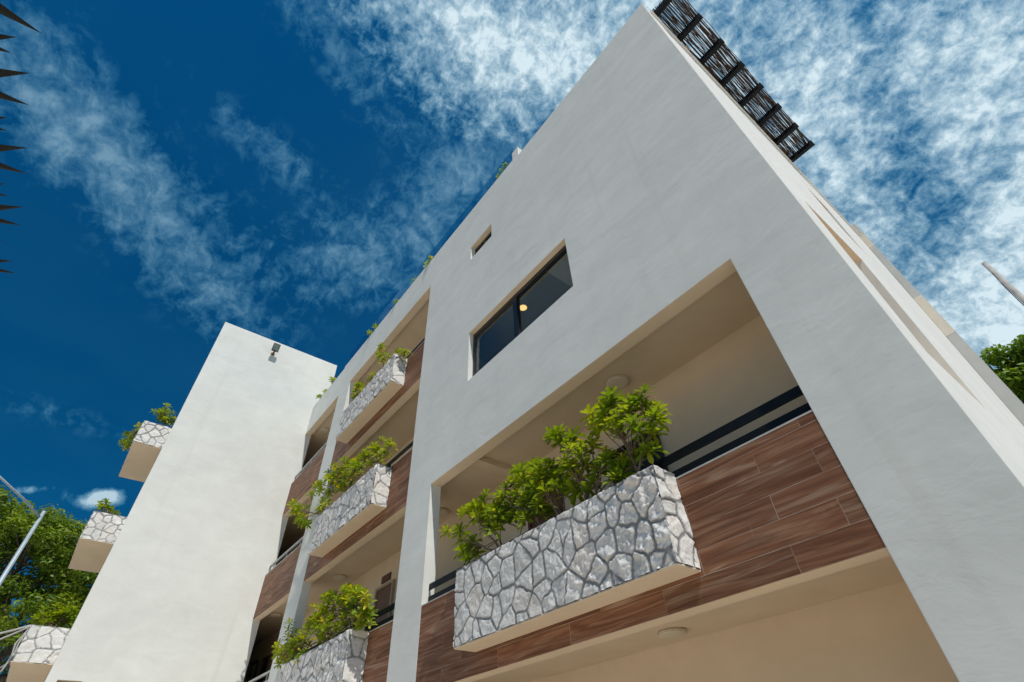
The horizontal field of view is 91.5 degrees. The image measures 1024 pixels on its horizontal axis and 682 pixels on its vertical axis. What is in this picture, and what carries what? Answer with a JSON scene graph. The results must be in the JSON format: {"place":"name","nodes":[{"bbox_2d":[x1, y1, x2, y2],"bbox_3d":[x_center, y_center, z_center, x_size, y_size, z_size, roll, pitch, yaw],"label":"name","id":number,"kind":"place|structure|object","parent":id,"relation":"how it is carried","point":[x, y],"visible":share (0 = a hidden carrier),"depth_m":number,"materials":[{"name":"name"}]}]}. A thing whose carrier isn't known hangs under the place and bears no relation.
{"place":"outdoors","nodes":[
{"label":"outdoors","id":0,"kind":"place"},
{"bbox_2d":[0,0,1023,673],"label":"sky","id":1,"kind":"structure","parent":0,"point":[284,172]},
{"label":"ground","id":2,"kind":"structure","parent":0,"visible":0},
{"bbox_2d":[0,3,41,272],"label":"palm tree","id":3,"kind":"object","parent":2,"relation":"on","point":[6,12],"visible":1,"depth_m":2.22,"materials":[{"name":"green plant"}]},
{"bbox_2d":[0,476,45,585],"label":"street lamp","id":4,"kind":"object","parent":2,"relation":"on","point":[18,552],"visible":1,"depth_m":17.19,"materials":[{"name":"metal"}]},
{"bbox_2d":[0,485,98,681],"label":"broadleaf tree","id":5,"kind":"object","parent":2,"relation":"on","point":[48,550],"visible":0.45,"depth_m":22.96,"materials":[{"name":"green plant"}]},
{"bbox_2d":[45,3,1023,681],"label":"apartment building","id":6,"kind":"structure","parent":2,"relation":"on","point":[841,441],"depth_m":6.86,"materials":[{"name":"white paint"}]},
{"bbox_2d":[6,625,70,681],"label":"stone planter","id":7,"kind":"object","parent":6,"relation":"attached to","point":[37,653],"visible":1,"depth_m":11.78,"materials":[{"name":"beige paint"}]},
{"bbox_2d":[0,633,24,671],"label":"cable","id":8,"kind":"object","parent":7,"relation":"hanging from","point":[1,670],"visible":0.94,"depth_m":11.71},
{"bbox_2d":[0,630,26,667],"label":"cable","id":9,"kind":"object","parent":7,"relation":"hanging from","point":[17,641],"visible":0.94,"depth_m":11.78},
{"bbox_2d":[0,626,29,639],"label":"cable","id":10,"kind":"object","parent":7,"relation":"attached to","point":[14,633],"visible":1,"depth_m":11.76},
{"bbox_2d":[0,625,30,633],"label":"cable","id":11,"kind":"object","parent":7,"relation":"attached to","point":[14,629],"visible":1,"depth_m":11.79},
{"bbox_2d":[30,602,80,627],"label":"shrub","id":12,"kind":"object","parent":7,"relation":"in","point":[61,616],"visible":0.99,"depth_m":12.59,"materials":[{"name":"green plant"}]},
{"bbox_2d":[68,511,126,572],"bbox_3d":[-11.982,5.826,14.384,0.815,0.762,2.719,27,-50,-28],"label":"stone planter","id":13,"kind":"object","parent":6,"relation":"attached to","point":[98,537],"visible":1,"depth_m":13.75,"materials":[{"name":"beige paint"}]},
{"bbox_2d":[95,498,120,514],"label":"shrub","id":14,"kind":"object","parent":13,"relation":"in","point":[106,507],"visible":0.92,"depth_m":14.46,"materials":[{"name":"green plant"}]},
{"bbox_2d":[119,420,171,481],"bbox_3d":[-12.092,3.664,16.402,0.813,0.762,2.712,27,-50,-28],"label":"stone planter","id":15,"kind":"object","parent":6,"relation":"attached to","point":[148,441],"visible":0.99,"depth_m":15.82,"materials":[{"name":"beige paint"}]},
{"bbox_2d":[119,422,142,450],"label":"shrub","id":16,"kind":"object","parent":15,"relation":"in","point":[126,443],"visible":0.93,"depth_m":16.66,"materials":[{"name":"green plant"}]},
{"bbox_2d":[150,403,176,425],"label":"shrub","id":17,"kind":"object","parent":15,"relation":"in","point":[164,419],"visible":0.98,"depth_m":16.56,"materials":[{"name":"green plant"}]},
{"bbox_2d":[247,660,259,681],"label":"window","id":18,"kind":"structure","parent":6,"relation":"in","point":[257,661],"depth_m":16.30,"materials":[{"name":"black metal"}]},
{"bbox_2d":[256,654,271,681],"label":"door","id":19,"kind":"structure","parent":6,"relation":"in","point":[265,663],"depth_m":15.49,"materials":[{"name":"brown wood"}]},
{"bbox_2d":[269,613,280,616],"bbox_3d":[-6.976,8.085,14.718,0.340,0.059,0.340,27,-50,-28],"label":"ceiling light","id":20,"kind":"object","parent":6,"relation":"attached to","point":[275,614],"visible":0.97,"depth_m":14.65,"materials":[{"name":"white plastic"}]},
{"bbox_2d":[271,343,280,355],"bbox_3d":[-9.220,0.319,19.437,0.252,0.393,0.319,27,-50,-28],"label":"floodlight","id":21,"kind":"object","parent":6,"relation":"attached to","point":[275,347],"visible":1,"depth_m":19.38,"materials":[{"name":"black metal"}]},
{"bbox_2d":[278,629,368,681],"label":"stone planter","id":22,"kind":"object","parent":6,"relation":"attached to","point":[334,659],"visible":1,"depth_m":8.33,"materials":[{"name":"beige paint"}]},
{"bbox_2d":[271,618,316,668],"bbox_3d":[-4.467,6.278,10.444,0.695,1.176,2.065,27,-50,-28],"label":"shrub","id":23,"kind":"object","parent":22,"relation":"in","point":[296,649],"visible":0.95,"depth_m":10.52,"materials":[{"name":"green plant"}]},
{"bbox_2d":[302,602,349,644],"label":"shrub","id":24,"kind":"object","parent":22,"relation":"in","point":[321,627],"visible":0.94,"depth_m":9.54,"materials":[{"name":"green plant"}]},
{"bbox_2d":[319,582,377,631],"bbox_3d":[-3.057,4.878,9.105,0.571,1.251,2.663,27,-50,-28],"label":"shrub","id":25,"kind":"object","parent":22,"relation":"on","point":[350,605],"visible":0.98,"depth_m":8.77,"materials":[{"name":"green plant"}]},
{"bbox_2d":[320,428,329,432],"bbox_3d":[-6.919,3.309,18.461,0.340,0.059,0.340,27,-50,-28],"label":"ceiling light","id":26,"kind":"object","parent":6,"relation":"attached to","point":[325,430],"visible":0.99,"depth_m":18.41,"materials":[{"name":"white plastic"}]},
{"bbox_2d":[333,574,346,579],"bbox_3d":[-4.339,5.970,12.590,0.340,0.059,0.340,27,-50,-28],"label":"ceiling light","id":27,"kind":"object","parent":6,"relation":"attached to","point":[339,577],"visible":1,"depth_m":12.52,"materials":[{"name":"white plastic"}]},
{"bbox_2d":[308,463,391,556],"bbox_3d":[-3.621,3.788,10.990,0.379,0.882,3.198,27,-50,-28],"label":"stone planter","id":28,"kind":"object","parent":6,"relation":"attached to","point":[372,484],"visible":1,"depth_m":10.54,"materials":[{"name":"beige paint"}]},
{"bbox_2d":[286,495,333,529],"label":"shrub","id":29,"kind":"object","parent":28,"relation":"in","point":[297,510],"visible":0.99,"depth_m":13.27,"materials":[{"name":"green plant"}]},
{"bbox_2d":[306,455,365,499],"bbox_3d":[-4.378,3.527,12.428,0.622,1.744,4.112,24,-49,-26],"label":"shrub","id":30,"kind":"object","parent":28,"relation":"on","point":[338,482],"visible":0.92,"depth_m":12.52,"materials":[{"name":"green plant"}]},
{"bbox_2d":[346,435,397,471],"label":"shrub","id":31,"kind":"object","parent":28,"relation":"in","point":[364,455],"visible":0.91,"depth_m":11.10,"materials":[{"name":"green plant"}]},
{"bbox_2d":[335,353,406,443],"bbox_3d":[-3.734,1.560,13.070,0.374,0.882,3.195,27,-50,-28],"label":"stone planter","id":32,"kind":"object","parent":6,"relation":"attached to","point":[357,416],"visible":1,"depth_m":12.65,"materials":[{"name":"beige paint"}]},
{"bbox_2d":[351,381,365,399],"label":"shrub","id":33,"kind":"object","parent":32,"relation":"in","point":[356,391],"visible":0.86,"depth_m":14.45,"materials":[{"name":"green plant"}]},
{"bbox_2d":[365,371,376,381],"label":"shrub","id":34,"kind":"object","parent":32,"relation":"in","point":[370,377],"visible":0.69,"depth_m":13.73,"materials":[{"name":"green plant"}]},
{"bbox_2d":[375,342,392,366],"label":"shrub","id":35,"kind":"object","parent":32,"relation":"in","point":[380,353],"visible":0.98,"depth_m":14.07,"materials":[{"name":"green plant"}]},
{"bbox_2d":[393,347,410,359],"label":"shrub","id":36,"kind":"object","parent":32,"relation":"in","point":[406,351],"visible":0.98,"depth_m":12.49,"materials":[{"name":"green plant"}]},
{"bbox_2d":[370,579,395,625],"bbox_3d":[-2.831,6.319,10.586,0.062,2.172,0.860,27,-50,-28],"label":"door","id":37,"kind":"structure","parent":6,"relation":"in","point":[384,595],"depth_m":11.08,"materials":[{"name":"brown wood"}]},
{"bbox_2d":[381,572,390,583],"bbox_3d":[-2.888,5.440,11.451,0.037,0.160,0.416,27,-50,-28],"label":"wall plaque","id":38,"kind":"object","parent":6,"relation":"attached to","point":[386,577],"depth_m":11.42,"materials":[{"name":"brown wood"}]},
{"bbox_2d":[423,255,432,269],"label":"shrub","id":39,"kind":"object","parent":6,"relation":"on","point":[430,257],"visible":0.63,"depth_m":14.53,"materials":[{"name":"green plant"}]},
{"bbox_2d":[439,508,449,515],"bbox_3d":[-1.425,3.444,10.036,0.340,0.059,0.340,27,-50,-28],"label":"ceiling light","id":40,"kind":"object","parent":6,"relation":"attached to","point":[444,512],"visible":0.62,"depth_m":9.98,"materials":[{"name":"white plastic"}]},
{"bbox_2d":[475,232,490,253],"bbox_3d":[-0.608,-2.265,11.792,0.088,0.480,0.828,27,-50,-28],"label":"window","id":41,"kind":"structure","parent":6,"relation":"in","point":[484,241],"depth_m":11.93,"materials":[{"name":"black glass"}]},
{"bbox_2d":[496,162,507,178],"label":"shrub","id":42,"kind":"object","parent":6,"relation":"on","point":[501,170],"visible":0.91,"depth_m":12.76,"materials":[{"name":"green plant"}]},
{"bbox_2d":[472,245,566,376],"bbox_3d":[0.145,-0.446,8.955,0.088,1.236,2.868,27,-50,-28],"label":"window","id":43,"kind":"structure","parent":6,"relation":"in","point":[515,301],"depth_m":9.20,"materials":[{"name":"black metal"}]},
{"bbox_2d":[520,304,527,310],"bbox_3d":[0.225,-0.678,10.182,0.188,0.033,0.188,27,-50,-28],"label":"room lamp","id":44,"kind":"object","parent":6,"relation":"attached to","point":[523,307],"visible":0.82,"depth_m":10.16,"materials":[{"name":"yellow glass"}]},
{"bbox_2d":[527,484,562,530],"bbox_3d":[0.552,3.283,7.472,0.062,2.120,0.800,27,-50,-28],"label":"door","id":45,"kind":"structure","parent":6,"relation":"in","point":[532,525],"depth_m":7.92,"materials":[{"name":"brown wood"}]},
{"bbox_2d":[453,464,700,651],"bbox_3d":[0.421,2.454,5.344,0.364,0.902,3.350,27,-50,-28],"label":"stone planter","id":46,"kind":"object","parent":6,"relation":"attached to","point":[629,528],"visible":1,"depth_m":4.92,"materials":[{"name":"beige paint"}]},
{"bbox_2d":[438,487,516,565],"bbox_3d":[-0.458,2.581,6.763,0.503,0.988,1.510,27,-50,-28],"label":"shrub","id":47,"kind":"object","parent":46,"relation":"in","point":[486,523],"visible":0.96,"depth_m":6.78,"materials":[{"name":"green plant"}]},
{"bbox_2d":[483,476,558,533],"bbox_3d":[0.111,2.121,6.290,0.549,1.030,1.231,27,-50,-28],"label":"shrub","id":48,"kind":"object","parent":46,"relation":"in","point":[512,507],"visible":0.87,"depth_m":6.13,"materials":[{"name":"green plant"}]},
{"bbox_2d":[506,456,581,514],"bbox_3d":[0.361,1.864,6.077,0.528,1.182,1.363,27,-50,-28],"label":"shrub","id":49,"kind":"object","parent":46,"relation":"on","point":[536,482],"visible":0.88,"depth_m":6.04,"materials":[{"name":"green plant"}]},
{"bbox_2d":[542,423,630,505],"bbox_3d":[0.814,1.388,5.678,0.529,1.305,1.374,27,-50,-28],"label":"shrub","id":50,"kind":"object","parent":46,"relation":"in","point":[572,466],"visible":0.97,"depth_m":5.65,"materials":[{"name":"green plant"}]},
{"bbox_2d":[580,383,672,481],"bbox_3d":[1.209,0.997,5.312,0.601,1.224,1.133,27,-50,-28],"label":"shrub","id":51,"kind":"object","parent":46,"relation":"in","point":[599,418],"visible":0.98,"depth_m":5.25,"materials":[{"name":"green plant"}]},
{"bbox_2d":[605,375,628,389],"bbox_3d":[1.506,0.602,7.144,0.340,0.059,0.340,27,-50,-28],"label":"ceiling light","id":52,"kind":"object","parent":6,"relation":"attached to","point":[621,381],"visible":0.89,"depth_m":7.09,"materials":[{"name":"white plastic"}]},
{"bbox_2d":[610,434,668,483],"bbox_3d":[1.743,2.207,6.382,0.062,2.120,0.880,27,-50,-28],"label":"door","id":53,"kind":"structure","parent":6,"relation":"in","point":[646,463],"depth_m":6.78,"materials":[{"name":"brown wood"}]},
{"bbox_2d":[658,627,687,638],"bbox_3d":[1.813,3.300,5.623,0.340,0.059,0.340,27,-50,-28],"label":"ceiling light","id":54,"kind":"object","parent":6,"relation":"attached to","point":[673,633],"visible":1,"depth_m":5.54,"materials":[{"name":"white plastic"}]},
{"bbox_2d":[652,0,814,161],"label":"reed pergola","id":55,"kind":"object","parent":6,"relation":"on","point":[719,45],"visible":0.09,"depth_m":11.33,"materials":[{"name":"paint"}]},
{"bbox_2d":[979,334,1023,403],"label":"broadleaf tree","id":56,"kind":"object","parent":2,"relation":"on","point":[1009,372],"visible":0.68,"depth_m":18.56,"materials":[{"name":"green plant"}]},
{"bbox_2d":[982,261,1023,303],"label":"utility pole","id":57,"kind":"object","parent":2,"relation":"on","point":[1012,289],"visible":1,"depth_m":14.91,"materials":[{"name":"metal"}]},
{"bbox_2d":[992,273,1023,305],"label":"cable","id":58,"kind":"object","parent":57,"relation":"attached to","point":[1007,289],"visible":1,"depth_m":14.69,"materials":[{"name":"black metal"}]}
]}

